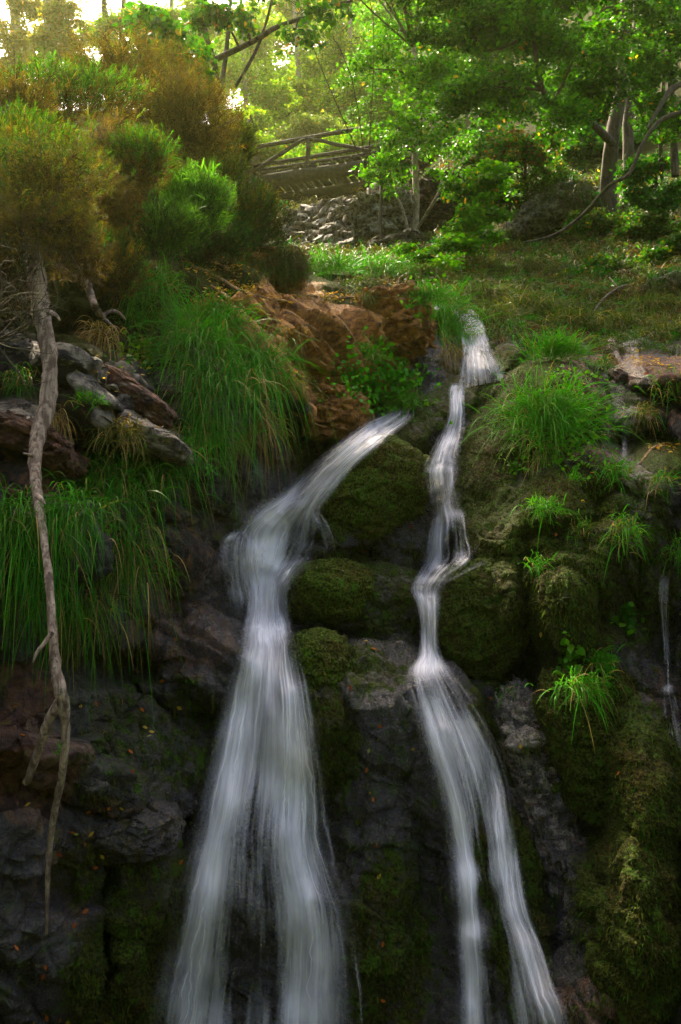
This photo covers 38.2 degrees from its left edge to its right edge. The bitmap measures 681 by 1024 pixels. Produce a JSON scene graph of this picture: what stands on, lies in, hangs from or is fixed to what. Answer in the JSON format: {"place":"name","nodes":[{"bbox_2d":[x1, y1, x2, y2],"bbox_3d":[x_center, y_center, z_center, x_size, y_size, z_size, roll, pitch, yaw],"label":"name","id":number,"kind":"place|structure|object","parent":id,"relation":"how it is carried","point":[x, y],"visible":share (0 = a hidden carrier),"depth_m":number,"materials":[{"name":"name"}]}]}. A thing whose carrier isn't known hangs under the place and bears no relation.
{"place":"outdoors","nodes":[
{"label":"outdoors","id":0,"kind":"place"},
{"bbox_2d":[0,0,343,120],"label":"sky","id":1,"kind":"structure","parent":0,"point":[93,6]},
{"bbox_2d":[0,238,680,1023],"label":"cliff","id":2,"kind":"structure","parent":0,"point":[256,942],"depth_m":5.29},
{"bbox_2d":[0,361,40,402],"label":"grass tuft","id":3,"kind":"object","parent":2,"relation":"on","point":[16,379],"visible":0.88,"depth_m":4.76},
{"bbox_2d":[0,214,45,329],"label":"heath bush","id":4,"kind":"object","parent":2,"relation":"attached to","point":[10,272],"visible":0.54,"depth_m":4.51,"materials":[{"name":"brown plant"}]},
{"bbox_2d":[0,245,60,325],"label":"twiggy bush","id":5,"kind":"object","parent":2,"relation":"on","point":[4,303],"visible":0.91,"depth_m":3.95,"materials":[{"name":"brown plant"}]},
{"bbox_2d":[0,94,65,164],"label":"heath bush","id":6,"kind":"object","parent":2,"relation":"on","point":[19,108],"visible":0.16,"depth_m":5.61,"materials":[{"name":"green plant"}]},
{"bbox_2d":[0,276,66,401],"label":"twiggy bush","id":7,"kind":"object","parent":2,"relation":"on","point":[29,324],"visible":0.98,"depth_m":3.98,"materials":[{"name":"brown plant"}]},
{"bbox_2d":[0,167,77,286],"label":"heath bush","id":8,"kind":"object","parent":2,"relation":"attached to","point":[13,221],"visible":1,"depth_m":4.38,"materials":[{"name":"leaf"},{"name":"dark bark"}]},
{"bbox_2d":[10,181,70,935],"bbox_3d":[-1.270,0.021,4.151,0.216,3.332,1.103,3,-7,-27],"label":"dead tree","id":9,"kind":"object","parent":2,"relation":"on","point":[41,423],"visible":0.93,"depth_m":3.88,"materials":[{"name":"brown wood"}]},
{"bbox_2d":[0,410,89,477],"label":"boulder","id":10,"kind":"object","parent":2,"relation":"on","point":[59,454],"visible":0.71,"depth_m":4.40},
{"bbox_2d":[0,554,97,712],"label":"grass tuft","id":11,"kind":"object","parent":2,"relation":"on","point":[35,616],"visible":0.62,"depth_m":4.12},
{"bbox_2d":[0,105,121,238],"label":"heath bush","id":12,"kind":"object","parent":2,"relation":"on","point":[10,128],"visible":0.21,"depth_m":5.36,"materials":[{"name":"green plant"}]},
{"bbox_2d":[0,471,122,667],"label":"grass tuft","id":13,"kind":"object","parent":2,"relation":"on","point":[4,534],"visible":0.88,"depth_m":3.94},
{"bbox_2d":[0,114,135,250],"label":"heath bush","id":14,"kind":"object","parent":2,"relation":"on","point":[27,169],"visible":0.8,"depth_m":4.63,"materials":[{"name":"green plant"}]},
{"bbox_2d":[34,187,109,274],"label":"heath bush","id":15,"kind":"object","parent":2,"relation":"on","point":[68,247],"visible":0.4,"depth_m":4.74,"materials":[{"name":"brown plant"}]},
{"bbox_2d":[42,219,118,291],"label":"heath bush","id":16,"kind":"object","parent":2,"relation":"on","point":[83,264],"visible":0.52,"depth_m":5.24,"materials":[{"name":"brown plant"}]},
{"bbox_2d":[1,462,172,616],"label":"grass tuft","id":17,"kind":"object","parent":2,"relation":"on","point":[69,516],"visible":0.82,"depth_m":4.03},
{"bbox_2d":[33,578,164,739],"bbox_3d":[-1.145,0.633,4.367,0.717,0.760,0.300,0,-6,0],"label":"grass tuft","id":18,"kind":"object","parent":2,"relation":"on","point":[89,614],"visible":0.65,"depth_m":4.40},
{"bbox_2d":[71,315,134,362],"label":"grass tuft","id":19,"kind":"object","parent":2,"relation":"on","point":[91,332],"visible":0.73,"depth_m":5.37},
{"bbox_2d":[57,222,162,307],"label":"heath bush","id":20,"kind":"object","parent":2,"relation":"on","point":[122,256],"visible":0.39,"depth_m":5.83,"materials":[{"name":"green plant"}]},
{"bbox_2d":[76,153,155,253],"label":"broom bush","id":21,"kind":"object","parent":2,"relation":"on","point":[115,205],"visible":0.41,"depth_m":6.17,"materials":[{"name":"brown plant"}]},
{"bbox_2d":[71,406,164,488],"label":"grass tuft","id":22,"kind":"object","parent":2,"relation":"on","point":[106,436],"visible":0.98,"depth_m":4.78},
{"bbox_2d":[59,444,184,602],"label":"grass tuft","id":23,"kind":"object","parent":2,"relation":"on","point":[117,490],"visible":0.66,"depth_m":4.77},
{"bbox_2d":[59,492,195,722],"bbox_3d":[-1.132,0.430,4.620,0.960,1.158,0.429,0,-6,0],"label":"grass tuft","id":24,"kind":"object","parent":2,"relation":"on","point":[125,568],"visible":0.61,"depth_m":4.65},
{"bbox_2d":[89,119,184,199],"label":"heath bush","id":25,"kind":"object","parent":2,"relation":"on","point":[148,147],"visible":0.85,"depth_m":6.51,"materials":[{"name":"green plant"}]},
{"bbox_2d":[91,796,185,863],"bbox_3d":[-0.998,1.497,4.699,0.488,0.293,0.706,0,-6,0],"label":"boulder","id":26,"kind":"object","parent":2,"relation":"on","point":[167,814],"visible":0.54,"depth_m":4.44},
{"bbox_2d":[102,362,178,428],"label":"boulder","id":27,"kind":"object","parent":2,"relation":"on","point":[150,405],"visible":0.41,"depth_m":5.09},
{"bbox_2d":[113,412,194,466],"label":"boulder","id":28,"kind":"object","parent":2,"relation":"on","point":[172,448],"visible":0.62,"depth_m":4.93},
{"bbox_2d":[95,252,212,339],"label":"grass tuft","id":29,"kind":"object","parent":2,"relation":"on","point":[148,285],"visible":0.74,"depth_m":5.98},
{"bbox_2d":[70,426,248,572],"bbox_3d":[-1.010,-0.090,5.085,1.092,0.927,0.398,0,-6,0],"label":"grass tuft","id":30,"kind":"object","parent":2,"relation":"on","point":[173,473],"visible":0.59,"depth_m":5.13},
{"bbox_2d":[117,184,208,273],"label":"heath bush","id":31,"kind":"object","parent":2,"relation":"on","point":[173,224],"visible":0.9,"depth_m":6.25,"materials":[{"name":"green plant"}]},
{"bbox_2d":[149,156,238,255],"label":"heath bush","id":32,"kind":"object","parent":2,"relation":"on","point":[206,188],"visible":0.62,"depth_m":6.67,"materials":[{"name":"green plant"}]},
{"bbox_2d":[123,297,283,424],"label":"grass tuft","id":33,"kind":"object","parent":2,"relation":"on","point":[187,350],"visible":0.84,"depth_m":5.74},
{"bbox_2d":[144,272,291,380],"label":"grass tuft","id":34,"kind":"object","parent":2,"relation":"on","point":[199,308],"visible":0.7,"depth_m":6.12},
{"bbox_2d":[173,391,278,532],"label":"grass tuft","id":35,"kind":"object","parent":2,"relation":"on","point":[215,437],"visible":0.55,"depth_m":5.46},
{"bbox_2d":[146,340,315,528],"bbox_3d":[-0.721,-0.447,5.435,1.182,1.143,0.474,0,-6,0],"label":"grass tuft","id":36,"kind":"object","parent":2,"relation":"on","point":[218,391],"visible":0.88,"depth_m":5.50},
{"bbox_2d":[225,396,305,520],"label":"grass tuft","id":37,"kind":"object","parent":2,"relation":"attached to","point":[259,439],"visible":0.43,"depth_m":6.26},
{"bbox_2d":[219,317,343,486],"bbox_3d":[-0.514,-0.700,6.159,1.071,1.162,0.512,0,-6,0],"label":"grass tuft","id":38,"kind":"object","parent":2,"relation":"on","point":[274,365],"visible":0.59,"depth_m":6.19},
{"bbox_2d":[181,420,391,1023],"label":"water","id":39,"kind":"structure","parent":2,"relation":"on","point":[267,571],"depth_m":5.13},
{"bbox_2d":[286,627,352,690],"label":"boulder","id":40,"kind":"object","parent":2,"relation":"on","point":[295,660],"visible":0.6,"depth_m":5.41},
{"bbox_2d":[284,557,373,625],"bbox_3d":[-0.058,0.537,6.404,0.646,0.501,0.862,0,-6,0],"label":"boulder","id":41,"kind":"object","parent":2,"relation":"on","point":[330,575],"visible":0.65,"depth_m":6.08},
{"bbox_2d":[316,383,369,439],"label":"boulder","id":42,"kind":"object","parent":2,"relation":"on","point":[351,416],"visible":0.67,"depth_m":7.24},
{"bbox_2d":[296,434,440,553],"bbox_3d":[0.185,-0.110,6.833,1.040,0.855,0.985,0,-6,0],"label":"boulder","id":43,"kind":"object","parent":2,"relation":"on","point":[339,488],"visible":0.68,"depth_m":6.47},
{"bbox_2d":[72,341,680,1023],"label":"moss","id":44,"kind":"object","parent":2,"relation":"on","point":[528,751],"visible":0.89,"depth_m":5.34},
{"bbox_2d":[85,254,679,451],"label":"leaf litter","id":45,"kind":"object","parent":2,"relation":"on","point":[332,293],"visible":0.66,"depth_m":7.34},
{"bbox_2d":[307,326,452,428],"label":"ground cover","id":46,"kind":"object","parent":45,"relation":"on","point":[375,386],"visible":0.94,"depth_m":7.92,"materials":[{"name":"green plant"}]},
{"bbox_2d":[331,244,439,280],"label":"grass tuft","id":47,"kind":"object","parent":2,"relation":"on","point":[382,264],"visible":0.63,"depth_m":11.92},
{"bbox_2d":[348,560,426,639],"bbox_3d":[0.287,0.638,6.479,0.628,0.652,0.799,0,-6,0],"label":"boulder","id":48,"kind":"object","parent":2,"relation":"on","point":[411,587],"visible":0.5,"depth_m":6.13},
{"bbox_2d":[359,150,416,246],"bbox_3d":[0.828,-5.442,17.042,1.016,1.787,0.557,0,-6,0],"label":"sapling","id":49,"kind":"object","parent":2,"relation":"on","point":[370,174],"visible":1,"depth_m":17.05,"materials":[{"name":"green plant"}]},
{"bbox_2d":[355,280,436,365],"bbox_3d":[0.444,-1.615,8.618,0.783,0.750,1.157,0,-6,0],"label":"boulder","id":50,"kind":"object","parent":2,"relation":"on","point":[414,336],"visible":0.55,"depth_m":8.18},
{"bbox_2d":[390,277,459,316],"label":"grass tuft","id":51,"kind":"object","parent":2,"relation":"on","point":[433,294],"visible":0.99,"depth_m":8.18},
{"bbox_2d":[388,240,465,272],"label":"bush","id":52,"kind":"object","parent":2,"relation":"on","point":[420,254],"visible":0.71,"depth_m":12.92,"materials":[{"name":"green plant"}]},
{"bbox_2d":[416,257,510,355],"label":"grass tuft","id":53,"kind":"object","parent":2,"relation":"on","point":[446,324],"visible":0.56,"depth_m":9.19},
{"bbox_2d":[427,556,528,680],"bbox_3d":[0.852,0.701,6.230,0.654,0.845,0.896,0,-6,0],"label":"boulder","id":54,"kind":"object","parent":2,"relation":"on","point":[497,656],"visible":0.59,"depth_m":5.88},
{"bbox_2d":[419,156,537,261],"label":"bush","id":55,"kind":"object","parent":2,"relation":"on","point":[468,227],"visible":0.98,"depth_m":13.78,"materials":[{"name":"green plant"}]},
{"bbox_2d":[442,275,527,302],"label":"grass tuft","id":56,"kind":"object","parent":2,"relation":"on","point":[493,292],"visible":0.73,"depth_m":10.88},
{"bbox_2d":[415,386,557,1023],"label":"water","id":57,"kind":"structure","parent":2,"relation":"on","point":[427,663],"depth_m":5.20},
{"bbox_2d":[454,119,569,179],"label":"bush","id":58,"kind":"object","parent":2,"relation":"on","point":[532,153],"visible":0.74,"depth_m":15.98,"materials":[{"name":"green plant"}]},
{"bbox_2d":[487,176,556,213],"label":"bush","id":59,"kind":"object","parent":2,"relation":"on","point":[517,201],"visible":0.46,"depth_m":16.13,"materials":[{"name":"green plant"}]},
{"bbox_2d":[491,674,589,899],"bbox_3d":[1.230,1.821,5.712,0.665,1.719,0.720,0,-6,0],"label":"boulder","id":60,"kind":"object","parent":2,"relation":"on","point":[557,847],"visible":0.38,"depth_m":5.47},
{"bbox_2d":[486,286,600,315],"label":"grass tuft","id":61,"kind":"object","parent":2,"relation":"on","point":[532,303],"visible":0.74,"depth_m":9.96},
{"bbox_2d":[503,178,598,236],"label":"boulder","id":62,"kind":"object","parent":2,"relation":"on","point":[536,218],"visible":0.39,"depth_m":16.01,"materials":[{"name":"stone"}]},
{"bbox_2d":[516,140,600,196],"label":"bush","id":63,"kind":"object","parent":62,"relation":"on","point":[561,170],"visible":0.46,"depth_m":16.31,"materials":[{"name":"green plant"}]},
{"bbox_2d":[459,348,649,488],"bbox_3d":[1.415,-0.530,6.435,1.323,1.159,0.538,0,-6,0],"label":"grass tuft","id":64,"kind":"object","parent":2,"relation":"on","point":[563,412],"visible":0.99,"depth_m":6.53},
{"bbox_2d":[500,323,620,371],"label":"grass tuft","id":65,"kind":"object","parent":2,"relation":"on","point":[556,347],"visible":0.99,"depth_m":8.00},
{"bbox_2d":[531,302,620,331],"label":"grass tuft","id":66,"kind":"object","parent":2,"relation":"on","point":[582,318],"visible":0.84,"depth_m":9.48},
{"bbox_2d":[531,665,621,829],"bbox_3d":[1.360,1.315,5.542,0.554,0.895,0.788,0,-6,0],"label":"boulder","id":67,"kind":"object","parent":2,"relation":"on","point":[558,731],"visible":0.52,"depth_m":5.26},
{"bbox_2d":[525,665,630,750],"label":"grass tuft","id":68,"kind":"object","parent":2,"relation":"on","point":[584,682],"visible":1,"depth_m":5.21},
{"bbox_2d":[548,369,627,486],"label":"ground cover","id":69,"kind":"object","parent":2,"relation":"on","point":[580,449],"visible":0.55,"depth_m":6.62,"materials":[{"name":"green plant"}]},
{"bbox_2d":[559,242,634,275],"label":"bush","id":70,"kind":"object","parent":2,"relation":"on","point":[601,261],"visible":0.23,"depth_m":12.44,"materials":[{"name":"green plant"}]},
{"bbox_2d":[525,110,680,242],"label":"bare branch","id":71,"kind":"object","parent":2,"relation":"on","point":[659,121],"visible":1,"depth_m":12.10,"materials":[{"name":"brown plant"}]},
{"bbox_2d":[591,447,644,500],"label":"grass tuft","id":72,"kind":"object","parent":2,"relation":"on","point":[618,468],"visible":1,"depth_m":6.16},
{"bbox_2d":[581,304,666,334],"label":"grass tuft","id":73,"kind":"object","parent":2,"relation":"on","point":[628,320],"visible":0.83,"depth_m":9.36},
{"bbox_2d":[596,504,654,582],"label":"grass tuft","id":74,"kind":"object","parent":2,"relation":"on","point":[625,532],"visible":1,"depth_m":5.70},
{"bbox_2d":[0,2,680,259],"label":"hillside","id":75,"kind":"structure","parent":0,"point":[649,147],"depth_m":21.97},
{"bbox_2d":[0,57,68,117],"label":"heath bush","id":76,"kind":"object","parent":75,"relation":"on","point":[6,93],"visible":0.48,"depth_m":6.88,"materials":[{"name":"green plant"}]},
{"bbox_2d":[0,46,170,145],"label":"heath bush","id":77,"kind":"object","parent":75,"relation":"on","point":[69,95],"visible":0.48,"depth_m":7.69,"materials":[{"name":"green plant"}]},
{"bbox_2d":[60,0,146,106],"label":"tree","id":78,"kind":"object","parent":75,"relation":"on","point":[105,20],"visible":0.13,"depth_m":26.31,"materials":[{"name":"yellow plant"}]},
{"bbox_2d":[65,104,172,228],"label":"broom bush","id":79,"kind":"object","parent":75,"relation":"on","point":[99,132],"visible":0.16,"depth_m":6.59,"materials":[{"name":"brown plant"}]},
{"bbox_2d":[31,19,214,137],"bbox_3d":[-2.053,-3.924,8.982,1.861,1.351,0.794,0,-6,0],"label":"broom bush","id":80,"kind":"object","parent":75,"relation":"on","point":[110,58],"visible":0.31,"depth_m":8.91,"materials":[{"name":"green plant"}]},
{"bbox_2d":[103,43,251,188],"bbox_3d":[-1.397,-3.362,8.307,1.369,1.259,0.618,0,-6,0],"label":"broom bush","id":81,"kind":"object","parent":75,"relation":"on","point":[187,118],"visible":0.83,"depth_m":8.26,"materials":[{"name":"brown plant"}]},
{"bbox_2d":[152,0,229,75],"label":"tree","id":82,"kind":"object","parent":75,"relation":"on","point":[175,12],"visible":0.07,"depth_m":29.41,"materials":[{"name":"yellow plant"}]},
{"bbox_2d":[182,70,249,163],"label":"broom bush","id":83,"kind":"object","parent":75,"relation":"on","point":[224,97],"visible":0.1,"depth_m":9.79,"materials":[{"name":"brown plant"}]},
{"bbox_2d":[184,141,250,200],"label":"heath bush","id":84,"kind":"object","parent":75,"relation":"on","point":[226,170],"visible":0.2,"depth_m":8.88,"materials":[{"name":"green plant"}]},
{"bbox_2d":[180,210,263,269],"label":"heath bush","id":85,"kind":"object","parent":75,"relation":"on","point":[228,239],"visible":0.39,"depth_m":7.39,"materials":[{"name":"green plant"}]},
{"bbox_2d":[113,0,361,139],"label":"tree","id":86,"kind":"object","parent":75,"relation":"on","point":[203,15],"visible":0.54,"depth_m":10.85,"materials":[{"name":"green plant"}]},
{"bbox_2d":[219,110,262,179],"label":"heath bush","id":87,"kind":"object","parent":75,"relation":"on","point":[250,147],"visible":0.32,"depth_m":10.60,"materials":[{"name":"green plant"}]},
{"bbox_2d":[205,0,302,140],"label":"tree","id":88,"kind":"object","parent":75,"relation":"on","point":[266,96],"visible":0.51,"depth_m":41.97,"materials":[{"name":"green plant"}]},
{"bbox_2d":[214,170,297,255],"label":"heath bush","id":89,"kind":"object","parent":75,"relation":"on","point":[253,214],"visible":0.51,"depth_m":8.39,"materials":[{"name":"green plant"}]},
{"bbox_2d":[244,0,347,128],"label":"tree","id":90,"kind":"object","parent":75,"relation":"on","point":[307,70],"visible":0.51,"depth_m":46.36,"materials":[{"name":"green plant"}]},
{"bbox_2d":[270,194,354,249],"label":"stone wall","id":91,"kind":"structure","parent":75,"relation":"on","point":[319,221],"depth_m":18.07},
{"bbox_2d":[262,108,394,167],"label":"bush","id":92,"kind":"object","parent":75,"relation":"on","point":[310,126],"visible":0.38,"depth_m":37.13,"materials":[{"name":"green plant"}]},
{"bbox_2d":[300,237,386,279],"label":"grass tuft","id":93,"kind":"object","parent":75,"relation":"on","point":[324,264],"visible":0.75,"depth_m":11.37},
{"bbox_2d":[277,123,425,164],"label":"bush","id":94,"kind":"object","parent":75,"relation":"on","point":[321,147],"visible":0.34,"depth_m":34.00,"materials":[{"name":"green plant"}]},
{"bbox_2d":[25,151,680,367],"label":"grass","id":95,"kind":"structure","parent":75,"relation":"on","point":[298,255],"depth_m":11.39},
{"bbox_2d":[290,0,418,127],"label":"tree","id":96,"kind":"object","parent":75,"relation":"on","point":[345,98],"visible":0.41,"depth_m":41.80,"materials":[{"name":"green plant"}]},
{"bbox_2d":[253,112,457,200],"bbox_3d":[0.280,-10.403,29.314,7.249,1.423,1.862,-2,-6,19],"label":"footbridge","id":97,"kind":"object","parent":75,"relation":"on","point":[307,172],"visible":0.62,"depth_m":29.09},
{"bbox_2d":[233,0,483,230],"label":"birch","id":98,"kind":"object","parent":75,"relation":"on","point":[434,68],"visible":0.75,"depth_m":17.99,"materials":[{"name":"green plant"}]},
{"bbox_2d":[329,183,413,241],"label":"rock outcrop","id":99,"kind":"object","parent":75,"relation":"on","point":[364,206],"visible":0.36,"depth_m":18.21,"materials":[{"name":"stone"}]},
{"bbox_2d":[335,0,472,128],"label":"tree","id":100,"kind":"object","parent":75,"relation":"on","point":[366,17],"visible":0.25,"depth_m":34.56,"materials":[{"name":"green plant"}]},
{"bbox_2d":[409,166,471,229],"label":"rock outcrop","id":101,"kind":"object","parent":75,"relation":"on","point":[440,210],"visible":0.24,"depth_m":18.90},
{"bbox_2d":[414,0,569,164],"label":"tree","id":102,"kind":"object","parent":75,"relation":"on","point":[481,140],"visible":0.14,"depth_m":24.01,"materials":[{"name":"green plant"}]},
{"bbox_2d":[380,0,680,217],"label":"tree","id":103,"kind":"object","parent":75,"relation":"on","point":[635,70],"visible":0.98,"depth_m":13.53,"materials":[{"name":"green plant"}]},
{"bbox_2d":[554,204,642,241],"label":"bush","id":104,"kind":"object","parent":75,"relation":"on","point":[600,220],"visible":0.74,"depth_m":15.01,"materials":[{"name":"green plant"}]},
{"bbox_2d":[521,0,680,166],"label":"tree","id":105,"kind":"object","parent":75,"relation":"on","point":[589,139],"visible":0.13,"depth_m":20.25,"materials":[{"name":"green plant"}]},
{"bbox_2d":[604,212,680,244],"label":"bush","id":106,"kind":"object","parent":75,"relation":"on","point":[634,230],"visible":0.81,"depth_m":13.98,"materials":[{"name":"green plant"}]},
{"bbox_2d":[609,147,680,222],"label":"bush","id":107,"kind":"object","parent":75,"relation":"on","point":[664,199],"visible":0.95,"depth_m":14.18,"materials":[{"name":"green plant"}]},
{"bbox_2d":[633,229,680,263],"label":"bush","id":108,"kind":"object","parent":75,"relation":"on","point":[673,244],"visible":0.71,"depth_m":12.50,"materials":[{"name":"green plant"}]},
{"bbox_2d":[647,0,680,177],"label":"tree","id":109,"kind":"object","parent":75,"relation":"on","point":[674,157],"visible":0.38,"depth_m":13.95,"materials":[{"name":"green plant"}]},
{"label":"ground","id":110,"kind":"structure","parent":0,"visible":0},
{"bbox_2d":[0,0,42,78],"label":"tree","id":111,"kind":"object","parent":110,"relation":"on","point":[12,40],"visible":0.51,"depth_m":26.56,"materials":[{"name":"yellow plant"}]},
{"bbox_2d":[20,0,95,97],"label":"tree","id":112,"kind":"object","parent":110,"relation":"on","point":[51,30],"visible":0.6,"depth_m":25.15,"materials":[{"name":"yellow plant"}]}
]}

